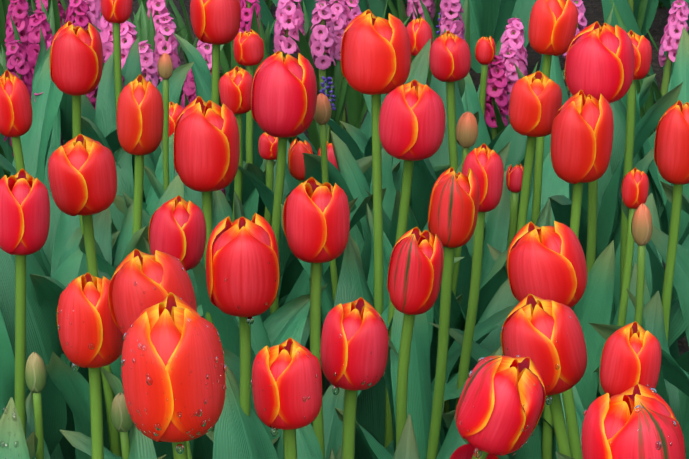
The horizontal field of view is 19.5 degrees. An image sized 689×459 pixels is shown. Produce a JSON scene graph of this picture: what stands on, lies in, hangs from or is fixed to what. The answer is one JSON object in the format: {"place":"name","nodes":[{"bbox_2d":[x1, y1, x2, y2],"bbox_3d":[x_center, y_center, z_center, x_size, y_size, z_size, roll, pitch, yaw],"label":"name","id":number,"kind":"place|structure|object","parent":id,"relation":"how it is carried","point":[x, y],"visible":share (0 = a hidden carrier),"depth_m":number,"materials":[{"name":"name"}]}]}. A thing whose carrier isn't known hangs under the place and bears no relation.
{"place":"outdoors","nodes":[
{"label":"outdoors","id":0,"kind":"place"},
{"bbox_2d":[27,0,688,391],"bbox_3d":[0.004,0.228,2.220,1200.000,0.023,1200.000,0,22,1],"label":"soil","id":1,"kind":"structure","parent":0,"point":[593,10],"depth_m":3.66,"materials":[{"name":"soil"}]},
{"bbox_2d":[0,397,29,458],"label":"tulip leaves","id":2,"kind":"object","parent":1,"relation":"on","point":[13,444],"visible":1,"depth_m":1.59,"materials":[{"name":"green plant"}]},
{"bbox_2d":[1,40,32,98],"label":"hyacinth","id":3,"kind":"object","parent":1,"relation":"on","point":[16,57],"visible":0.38,"depth_m":2.76,"materials":[{"name":"pink plant"}]},
{"bbox_2d":[0,0,50,74],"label":"hyacinth","id":4,"kind":"object","parent":1,"relation":"on","point":[18,10],"visible":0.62,"depth_m":2.98,"materials":[{"name":"pink plant"}]},
{"bbox_2d":[10,0,54,74],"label":"hyacinth","id":5,"kind":"object","parent":1,"relation":"on","point":[37,20],"visible":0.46,"depth_m":2.89,"materials":[{"name":"pink plant"}]},
{"bbox_2d":[0,310,66,455],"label":"tulip leaves","id":6,"kind":"object","parent":1,"relation":"on","point":[54,411],"visible":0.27,"depth_m":1.93,"materials":[{"name":"green plant"}]},
{"bbox_2d":[25,352,45,458],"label":"tulip bud","id":7,"kind":"object","parent":1,"relation":"on","point":[35,373],"visible":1,"depth_m":1.62,"materials":[{"name":"green plant"}]},
{"bbox_2d":[11,56,62,191],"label":"tulip leaves","id":8,"kind":"object","parent":1,"relation":"on","point":[41,141],"visible":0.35,"depth_m":2.52,"materials":[{"name":"green plant"}]},
{"bbox_2d":[0,70,81,367],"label":"tulip","id":9,"kind":"object","parent":1,"relation":"on","point":[16,114],"visible":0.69,"depth_m":1.95,"materials":[{"name":"red plant"}]},
{"bbox_2d":[33,187,60,276],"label":"tulip leaves","id":10,"kind":"object","parent":1,"relation":"on","point":[55,212],"visible":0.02,"depth_m":2.33,"materials":[{"name":"green plant"}]},
{"bbox_2d":[0,207,113,458],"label":"tulip leaves","id":11,"kind":"object","parent":1,"relation":"on","point":[42,338],"visible":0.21,"depth_m":2.01,"materials":[{"name":"green plant"}]},
{"bbox_2d":[31,27,82,141],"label":"tulip leaves","id":12,"kind":"object","parent":1,"relation":"on","point":[65,105],"visible":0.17,"depth_m":2.57,"materials":[{"name":"green plant"}]},
{"bbox_2d":[30,21,102,306],"bbox_3d":[-0.247,0.017,2.095,0.142,0.506,0.264,0,22,1],"label":"tulip","id":13,"kind":"object","parent":1,"relation":"on","point":[76,60],"visible":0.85,"depth_m":1.97,"materials":[{"name":"red plant"}]},
{"bbox_2d":[41,0,91,29],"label":"hyacinth","id":14,"kind":"object","parent":1,"relation":"on","point":[75,14],"visible":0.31,"depth_m":2.97,"materials":[{"name":"pink plant"}]},
{"bbox_2d":[0,146,133,234],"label":"tulip leaves","id":15,"kind":"object","parent":1,"relation":"on","point":[125,179],"visible":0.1,"depth_m":2.43,"materials":[{"name":"green plant"}]},
{"bbox_2d":[0,168,165,458],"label":"tulip","id":16,"kind":"object","parent":1,"relation":"on","point":[24,213],"visible":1,"depth_m":1.62,"materials":[{"name":"red plant"}]},
{"bbox_2d":[51,230,119,287],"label":"tulip leaves","id":17,"kind":"object","parent":1,"relation":"on","point":[65,273],"visible":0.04,"depth_m":2.07,"materials":[{"name":"green plant"}]},
{"bbox_2d":[36,37,141,85],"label":"tulip leaves","id":18,"kind":"object","parent":1,"relation":"on","point":[130,70],"visible":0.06,"depth_m":2.67,"materials":[{"name":"green plant"}]},
{"bbox_2d":[63,94,143,192],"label":"tulip leaves","id":19,"kind":"object","parent":1,"relation":"on","point":[88,112],"visible":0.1,"depth_m":2.56,"materials":[{"name":"green plant"}]},
{"bbox_2d":[57,272,156,458],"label":"tulip","id":20,"kind":"object","parent":1,"relation":"on","point":[90,336],"visible":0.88,"depth_m":1.44,"materials":[{"name":"red plant"}]},
{"bbox_2d":[40,133,174,274],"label":"tulip leaves","id":21,"kind":"object","parent":1,"relation":"on","point":[152,199],"visible":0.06,"depth_m":2.28,"materials":[{"name":"green plant"}]},
{"bbox_2d":[47,134,193,458],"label":"tulip","id":22,"kind":"object","parent":1,"relation":"on","point":[82,174],"visible":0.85,"depth_m":1.70,"materials":[{"name":"red plant"}]},
{"bbox_2d":[111,392,132,458],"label":"tulip bud","id":23,"kind":"object","parent":1,"relation":"on","point":[122,421],"visible":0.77,"depth_m":1.55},
{"bbox_2d":[79,175,183,277],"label":"tulip leaves","id":24,"kind":"object","parent":1,"relation":"on","point":[175,188],"visible":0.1,"depth_m":2.02,"materials":[{"name":"green plant"}]},
{"bbox_2d":[61,74,203,364],"bbox_3d":[-0.260,0.069,2.011,0.203,0.472,0.244,-13,25,-29],"label":"tulip","id":25,"kind":"object","parent":1,"relation":"on","point":[140,116],"visible":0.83,"depth_m":1.91,"materials":[{"name":"red plant"}]},
{"bbox_2d":[93,52,172,259],"bbox_3d":[-0.210,0.016,2.205,0.171,0.425,0.071,11,24,24],"label":"tulip bud","id":26,"kind":"object","parent":1,"relation":"on","point":[165,67],"visible":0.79,"depth_m":2.17,"materials":[{"name":"green plant"}]},
{"bbox_2d":[81,0,193,202],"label":"tulip","id":27,"kind":"object","parent":1,"relation":"on","point":[115,13],"visible":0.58,"depth_m":2.51,"materials":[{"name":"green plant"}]},
{"bbox_2d":[108,249,196,458],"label":"tulip","id":28,"kind":"object","parent":1,"relation":"on","point":[140,281],"visible":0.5,"depth_m":1.39,"materials":[{"name":"red plant"}]},
{"bbox_2d":[139,40,181,105],"bbox_3d":[-0.254,-0.132,2.788,0.220,0.263,0.097,-13,25,-29],"label":"hyacinth","id":29,"kind":"object","parent":1,"relation":"on","point":[148,64],"visible":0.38,"depth_m":2.75,"materials":[{"name":"pink plant"}]},
{"bbox_2d":[143,101,183,198],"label":"tulip","id":30,"kind":"object","parent":1,"relation":"on","point":[175,110],"visible":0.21,"depth_m":2.39,"materials":[{"name":"red plant"}]},
{"bbox_2d":[60,213,279,458],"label":"tulip","id":31,"kind":"object","parent":1,"relation":"on","point":[242,268],"visible":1,"depth_m":1.55,"materials":[{"name":"red plant"}]},
{"bbox_2d":[121,292,226,458],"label":"tulip","id":32,"kind":"object","parent":1,"relation":"on","point":[174,368],"visible":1,"depth_m":1.22,"materials":[{"name":"red plant"}]},
{"bbox_2d":[133,1,223,85],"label":"hyacinth","id":33,"kind":"object","parent":1,"relation":"on","point":[161,39],"visible":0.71,"depth_m":2.89,"materials":[{"name":"pink plant"}]},
{"bbox_2d":[113,0,276,220],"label":"tulip","id":34,"kind":"object","parent":1,"relation":"on","point":[215,24],"visible":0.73,"depth_m":2.22,"materials":[{"name":"red plant"}]},
{"bbox_2d":[168,0,230,106],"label":"leaf","id":35,"kind":"object","parent":1,"relation":"on","point":[185,30],"visible":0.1,"depth_m":3.19,"materials":[{"name":"green plant"}]},
{"bbox_2d":[128,195,279,443],"bbox_3d":[-0.172,0.182,1.772,0.167,0.442,0.161,15,26,33],"label":"tulip","id":36,"kind":"object","parent":1,"relation":"on","point":[177,227],"visible":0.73,"depth_m":1.69,"materials":[{"name":"red plant"}]},
{"bbox_2d":[101,284,326,444],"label":"tulip leaves","id":37,"kind":"object","parent":1,"relation":"on","point":[293,328],"visible":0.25,"depth_m":1.90,"materials":[{"name":"green plant"}]},
{"bbox_2d":[173,33,263,200],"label":"tulip leaves","id":38,"kind":"object","parent":1,"relation":"on","point":[202,75],"visible":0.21,"depth_m":2.64,"materials":[{"name":"green plant"}]},
{"bbox_2d":[212,66,252,229],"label":"tulip","id":39,"kind":"object","parent":1,"relation":"on","point":[235,85],"visible":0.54,"depth_m":2.08,"materials":[{"name":"red plant"}]},
{"bbox_2d":[144,51,325,396],"bbox_3d":[-0.082,0.056,2.021,0.222,0.489,0.133,0,22,1],"label":"tulip","id":40,"kind":"object","parent":1,"relation":"on","point":[283,97],"visible":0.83,"depth_m":1.93,"materials":[{"name":"red plant"}]},
{"bbox_2d":[123,191,357,303],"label":"tulip leaves","id":41,"kind":"object","parent":1,"relation":"on","point":[299,288],"visible":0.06,"depth_m":2.11,"materials":[{"name":"green plant"}]},
{"bbox_2d":[174,96,309,458],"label":"tulip","id":42,"kind":"object","parent":1,"relation":"on","point":[206,148],"visible":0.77,"depth_m":1.80,"materials":[{"name":"red plant"}]},
{"bbox_2d":[220,0,269,76],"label":"hyacinth","id":43,"kind":"object","parent":1,"relation":"on","point":[250,9],"visible":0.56,"depth_m":3.05,"materials":[{"name":"pink plant"}]},
{"bbox_2d":[213,362,277,458],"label":"tulip leaves","id":44,"kind":"object","parent":1,"relation":"on","point":[239,433],"visible":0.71,"depth_m":1.61,"materials":[{"name":"green plant"}]},
{"bbox_2d":[221,29,289,208],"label":"tulip","id":45,"kind":"object","parent":1,"relation":"on","point":[248,49],"visible":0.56,"depth_m":2.40,"materials":[{"name":"red plant"}]},
{"bbox_2d":[144,165,386,294],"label":"tulip leaves","id":46,"kind":"object","parent":1,"relation":"on","point":[358,213],"visible":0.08,"depth_m":2.18,"materials":[{"name":"green plant"}]},
{"bbox_2d":[160,140,371,302],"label":"tulip leaves","id":47,"kind":"object","parent":1,"relation":"on","point":[364,163],"visible":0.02,"depth_m":2.34,"materials":[{"name":"green plant"}]},
{"bbox_2d":[243,0,310,144],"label":"hyacinth","id":48,"kind":"object","parent":1,"relation":"on","point":[289,21],"visible":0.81,"depth_m":3.01,"materials":[{"name":"pink plant"}]},
{"bbox_2d":[243,138,312,258],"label":"tulip","id":49,"kind":"object","parent":1,"relation":"on","point":[297,150],"visible":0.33,"depth_m":2.32,"materials":[{"name":"red plant"}]},
{"bbox_2d":[258,132,303,307],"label":"tulip","id":50,"kind":"object","parent":1,"relation":"on","point":[293,268],"visible":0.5,"depth_m":2.31,"materials":[{"name":"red plant"}]},
{"bbox_2d":[250,337,321,458],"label":"tulip","id":51,"kind":"object","parent":1,"relation":"on","point":[286,383],"visible":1,"depth_m":1.34,"materials":[{"name":"red plant"}]},
{"bbox_2d":[255,0,318,54],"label":"tulip leaves","id":52,"kind":"object","parent":1,"relation":"on","point":[267,16],"visible":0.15,"depth_m":3.42,"materials":[{"name":"green plant"}]},
{"bbox_2d":[282,423,322,458],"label":"tulip leaves","id":53,"kind":"object","parent":1,"relation":"on","point":[308,446],"visible":0.27,"depth_m":1.57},
{"bbox_2d":[283,177,349,458],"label":"tulip","id":54,"kind":"object","parent":1,"relation":"on","point":[316,220],"visible":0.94,"depth_m":1.59,"materials":[{"name":"red plant"}]},
{"bbox_2d":[298,0,348,151],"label":"hyacinth","id":55,"kind":"object","parent":1,"relation":"on","point":[318,48],"visible":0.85,"depth_m":2.97,"materials":[{"name":"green plant"}]},
{"bbox_2d":[192,257,463,396],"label":"tulip leaves","id":56,"kind":"object","parent":1,"relation":"on","point":[226,326],"visible":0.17,"depth_m":1.87,"materials":[{"name":"green plant"}]},
{"bbox_2d":[262,141,400,277],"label":"tulip","id":57,"kind":"object","parent":1,"relation":"on","point":[290,183],"visible":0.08,"depth_m":2.37,"materials":[{"name":"green plant"}]},
{"bbox_2d":[312,0,387,128],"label":"hyacinth","id":58,"kind":"object","parent":1,"relation":"on","point":[353,97],"visible":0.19,"depth_m":3.05,"materials":[{"name":"green plant"}]},
{"bbox_2d":[290,0,412,128],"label":"hyacinth","id":59,"kind":"object","parent":1,"relation":"on","point":[339,18],"visible":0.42,"depth_m":3.00,"materials":[{"name":"pink plant"}]},
{"bbox_2d":[206,227,501,458],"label":"tulip","id":60,"kind":"object","parent":1,"relation":"on","point":[415,273],"visible":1,"depth_m":1.57,"materials":[{"name":"red plant"}]},
{"bbox_2d":[319,297,389,458],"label":"tulip","id":61,"kind":"object","parent":1,"relation":"on","point":[354,345],"visible":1,"depth_m":1.39,"materials":[{"name":"red plant"}]},
{"bbox_2d":[238,148,487,298],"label":"tulip leaves","id":62,"kind":"object","parent":1,"relation":"on","point":[265,192],"visible":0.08,"depth_m":2.21,"materials":[{"name":"green plant"}]},
{"bbox_2d":[303,38,430,279],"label":"tulip leaves","id":63,"kind":"object","parent":1,"relation":"on","point":[419,67],"visible":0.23,"depth_m":2.30,"materials":[{"name":"green plant"}]},
{"bbox_2d":[281,9,469,402],"bbox_3d":[0.037,0.066,1.923,0.196,0.544,0.219,0,22,1],"label":"tulip","id":64,"kind":"object","parent":1,"relation":"on","point":[375,57],"visible":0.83,"depth_m":1.86,"materials":[{"name":"red plant"}]},
{"bbox_2d":[314,93,462,323],"bbox_3d":[-0.014,0.060,2.094,0.275,0.427,0.072,5,22,11],"label":"tulip bud","id":65,"kind":"object","parent":1,"relation":"on","point":[322,116],"visible":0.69,"depth_m":2.03,"materials":[{"name":"green plant"}]},
{"bbox_2d":[327,78,466,187],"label":"tulip leaves","id":66,"kind":"object","parent":1,"relation":"on","point":[345,137],"visible":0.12,"depth_m":2.50,"materials":[{"name":"green plant"}]},
{"bbox_2d":[392,414,419,458],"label":"tulip leaves","id":67,"kind":"object","parent":1,"relation":"on","point":[407,447],"visible":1,"depth_m":1.50,"materials":[{"name":"green plant"}]},
{"bbox_2d":[335,167,479,458],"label":"tulip","id":68,"kind":"object","parent":1,"relation":"on","point":[453,209],"visible":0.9,"depth_m":1.70,"materials":[{"name":"red plant"}]},
{"bbox_2d":[340,16,478,165],"bbox_3d":[0.081,-0.096,2.581,0.175,0.352,0.146,0,22,1],"label":"tulip","id":69,"kind":"object","parent":1,"relation":"on","point":[419,30],"visible":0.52,"depth_m":2.53,"materials":[{"name":"red plant"}]},
{"bbox_2d":[386,0,440,61],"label":"hyacinth","id":70,"kind":"object","parent":1,"relation":"on","point":[431,6],"visible":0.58,"depth_m":3.43,"materials":[{"name":"green plant"}]},
{"bbox_2d":[311,79,516,458],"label":"tulip","id":71,"kind":"object","parent":1,"relation":"on","point":[412,122],"visible":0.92,"depth_m":1.84,"materials":[{"name":"red plant"}]},
{"bbox_2d":[331,131,506,257],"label":"tulip leaves","id":72,"kind":"object","parent":1,"relation":"on","point":[351,173],"visible":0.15,"depth_m":2.25,"materials":[{"name":"green plant"}]},
{"bbox_2d":[365,30,509,336],"bbox_3d":[0.142,0.002,2.180,0.208,0.470,0.138,-20,30,-41],"label":"tulip","id":73,"kind":"object","parent":1,"relation":"on","point":[449,58],"visible":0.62,"depth_m":2.08,"materials":[{"name":"red plant"}]},
{"bbox_2d":[366,204,508,407],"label":"tulip leaves","id":74,"kind":"object","parent":1,"relation":"on","point":[496,278],"visible":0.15,"depth_m":2.04,"materials":[{"name":"green plant"}]},
{"bbox_2d":[329,355,546,458],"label":"tulip","id":75,"kind":"object","parent":1,"relation":"on","point":[500,406],"visible":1,"depth_m":1.27,"materials":[{"name":"red plant"}]},
{"bbox_2d":[384,143,519,458],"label":"tulip","id":76,"kind":"object","parent":1,"relation":"on","point":[483,162],"visible":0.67,"depth_m":1.80,"materials":[{"name":"red plant"}]},
{"bbox_2d":[412,0,516,83],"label":"hyacinth","id":77,"kind":"object","parent":1,"relation":"on","point":[450,12],"visible":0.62,"depth_m":3.06,"materials":[{"name":"pink plant"}]},
{"bbox_2d":[411,29,526,231],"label":"tulip leaves","id":78,"kind":"object","parent":1,"relation":"on","point":[424,179],"visible":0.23,"depth_m":2.33,"materials":[{"name":"green plant"}]},
{"bbox_2d":[441,111,509,436],"bbox_3d":[0.102,0.094,2.007,0.063,0.429,0.254,16,27,34],"label":"tulip bud","id":79,"kind":"object","parent":1,"relation":"on","point":[496,233],"visible":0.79,"depth_m":2.06,"materials":[{"name":"green plant"}]},
{"bbox_2d":[464,73,519,233],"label":"tulip leaves","id":80,"kind":"object","parent":1,"relation":"on","point":[473,106],"visible":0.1,"depth_m":2.57,"materials":[{"name":"green plant"}]},
{"bbox_2d":[475,36,509,131],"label":"tulip","id":81,"kind":"object","parent":1,"relation":"on","point":[484,51],"visible":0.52,"depth_m":2.67,"materials":[{"name":"red plant"}]},
{"bbox_2d":[458,0,536,72],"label":"tulip leaves","id":82,"kind":"object","parent":1,"relation":"on","point":[510,9],"visible":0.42,"depth_m":3.27,"materials":[{"name":"green plant"}]},
{"bbox_2d":[433,71,574,363],"bbox_3d":[0.152,0.054,2.063,0.182,0.462,0.186,0,22,1],"label":"tulip","id":83,"kind":"object","parent":1,"relation":"on","point":[535,103],"visible":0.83,"depth_m":1.96,"materials":[{"name":"red plant"}]},
{"bbox_2d":[486,163,523,249],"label":"tulip","id":84,"kind":"object","parent":1,"relation":"on","point":[514,176],"visible":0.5,"depth_m":2.18,"materials":[{"name":"red plant"}]},
{"bbox_2d":[485,55,537,140],"bbox_3d":[0.220,-0.115,2.743,0.143,0.264,0.159,9,24,22],"label":"hyacinth","id":85,"kind":"object","parent":1,"relation":"on","point":[497,89],"visible":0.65,"depth_m":2.71,"materials":[{"name":"pink plant"}]},
{"bbox_2d":[461,221,586,458],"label":"tulip","id":86,"kind":"object","parent":1,"relation":"on","point":[546,262],"visible":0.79,"depth_m":1.54,"materials":[{"name":"red plant"}]},
{"bbox_2d":[442,90,614,458],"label":"tulip","id":87,"kind":"object","parent":1,"relation":"on","point":[582,136],"visible":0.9,"depth_m":1.85,"materials":[{"name":"red plant"}]},
{"bbox_2d":[493,45,568,212],"bbox_3d":[0.239,-0.121,2.759,0.149,0.264,0.099,-14,26,-30],"label":"hyacinth","id":88,"kind":"object","parent":1,"relation":"on","point":[508,55],"visible":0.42,"depth_m":2.73,"materials":[{"name":"pink plant"}]},
{"bbox_2d":[498,18,564,78],"bbox_3d":[0.287,-0.193,2.931,0.144,0.269,0.147,0,22,1],"label":"hyacinth","id":89,"kind":"object","parent":1,"relation":"on","point":[514,38],"visible":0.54,"depth_m":2.84,"materials":[{"name":"pink plant"}]},
{"bbox_2d":[501,294,586,456],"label":"tulip","id":90,"kind":"object","parent":1,"relation":"on","point":[546,336],"visible":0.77,"depth_m":1.42,"materials":[{"name":"red plant"}]},
{"bbox_2d":[526,0,577,226],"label":"tulip","id":91,"kind":"object","parent":1,"relation":"on","point":[552,27],"visible":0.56,"depth_m":2.11,"materials":[{"name":"red plant"}]},
{"bbox_2d":[429,21,688,433],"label":"tulip","id":92,"kind":"object","parent":1,"relation":"on","point":[599,60],"visible":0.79,"depth_m":1.85,"materials":[{"name":"red plant"}]},
{"bbox_2d":[539,54,655,183],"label":"tulip leaves","id":93,"kind":"object","parent":1,"relation":"on","point":[556,76],"visible":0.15,"depth_m":2.59,"materials":[{"name":"green plant"}]},
{"bbox_2d":[514,63,682,255],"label":"tulip leaves","id":94,"kind":"object","parent":1,"relation":"on","point":[647,124],"visible":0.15,"depth_m":2.35,"materials":[{"name":"green plant"}]},
{"bbox_2d":[549,92,653,260],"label":"tulip leaves","id":95,"kind":"object","parent":1,"relation":"on","point":[561,205],"visible":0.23,"depth_m":2.34,"materials":[{"name":"green plant"}]},
{"bbox_2d":[600,321,660,397],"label":"tulip","id":96,"kind":"object","parent":1,"relation":"on","point":[631,355],"visible":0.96,"depth_m":1.36,"materials":[{"name":"red plant"}]},
{"bbox_2d":[581,383,684,458],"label":"tulip","id":97,"kind":"object","parent":1,"relation":"on","point":[637,421],"visible":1,"depth_m":1.14,"materials":[{"name":"red plant"}]},
{"bbox_2d":[598,167,669,405],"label":"tulip","id":98,"kind":"object","parent":1,"relation":"on","point":[635,187],"visible":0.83,"depth_m":1.82,"materials":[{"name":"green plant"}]},
{"bbox_2d":[588,322,688,395],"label":"tulip leaves","id":99,"kind":"object","parent":1,"relation":"on","point":[675,374],"visible":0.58,"depth_m":1.80,"materials":[{"name":"green plant"}]},
{"bbox_2d":[594,100,688,395],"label":"tulip","id":100,"kind":"object","parent":1,"relation":"on","point":[671,152],"visible":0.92,"depth_m":1.85,"materials":[{"name":"red plant"}]},
{"bbox_2d":[596,30,688,397],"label":"tulip","id":101,"kind":"object","parent":1,"relation":"on","point":[642,47],"visible":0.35,"depth_m":2.07,"materials":[{"name":"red plant"}]},
{"bbox_2d":[601,0,688,101],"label":"tulip leaves","id":102,"kind":"object","parent":1,"relation":"on","point":[626,13],"visible":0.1,"depth_m":3.24,"materials":[{"name":"green plant"}]},
{"bbox_2d":[609,99,685,340],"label":"tulip leaves","id":103,"kind":"object","parent":1,"relation":"on","point":[619,109],"visible":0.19,"depth_m":2.39,"materials":[{"name":"green plant"}]},
{"bbox_2d":[610,0,688,138],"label":"hyacinth","id":104,"kind":"object","parent":1,"relation":"on","point":[673,29],"visible":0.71,"depth_m":2.98,"materials":[{"name":"pink plant"}]},
{"bbox_2d":[621,26,688,301],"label":"tulip leaves","id":105,"kind":"object","parent":1,"relation":"on","point":[680,74],"visible":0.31,"depth_m":2.47,"materials":[{"name":"green plant"}]},
{"bbox_2d":[621,201,688,371],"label":"tulip leaves","id":106,"kind":"object","parent":1,"relation":"on","point":[658,273],"visible":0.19,"depth_m":2.03,"materials":[{"name":"green plant"}]},
{"bbox_2d":[631,203,680,426],"bbox_3d":[0.276,0.170,1.817,0.072,0.430,0.248,0,22,1],"label":"tulip bud","id":107,"kind":"object","parent":1,"relation":"on","point":[651,310],"visible":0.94,"depth_m":1.76,"materials":[{"name":"green plant"}]},
{"bbox_2d":[626,288,688,458],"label":"tulip leaves","id":108,"kind":"object","parent":1,"relation":"on","point":[684,405],"visible":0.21,"depth_m":1.94,"materials":[{"name":"green plant"}]},
{"bbox_2d":[650,226,688,345],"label":"tulip leaves","id":109,"kind":"object","parent":1,"relation":"on","point":[659,239],"visible":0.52,"depth_m":1.95,"materials":[{"name":"green plant"}]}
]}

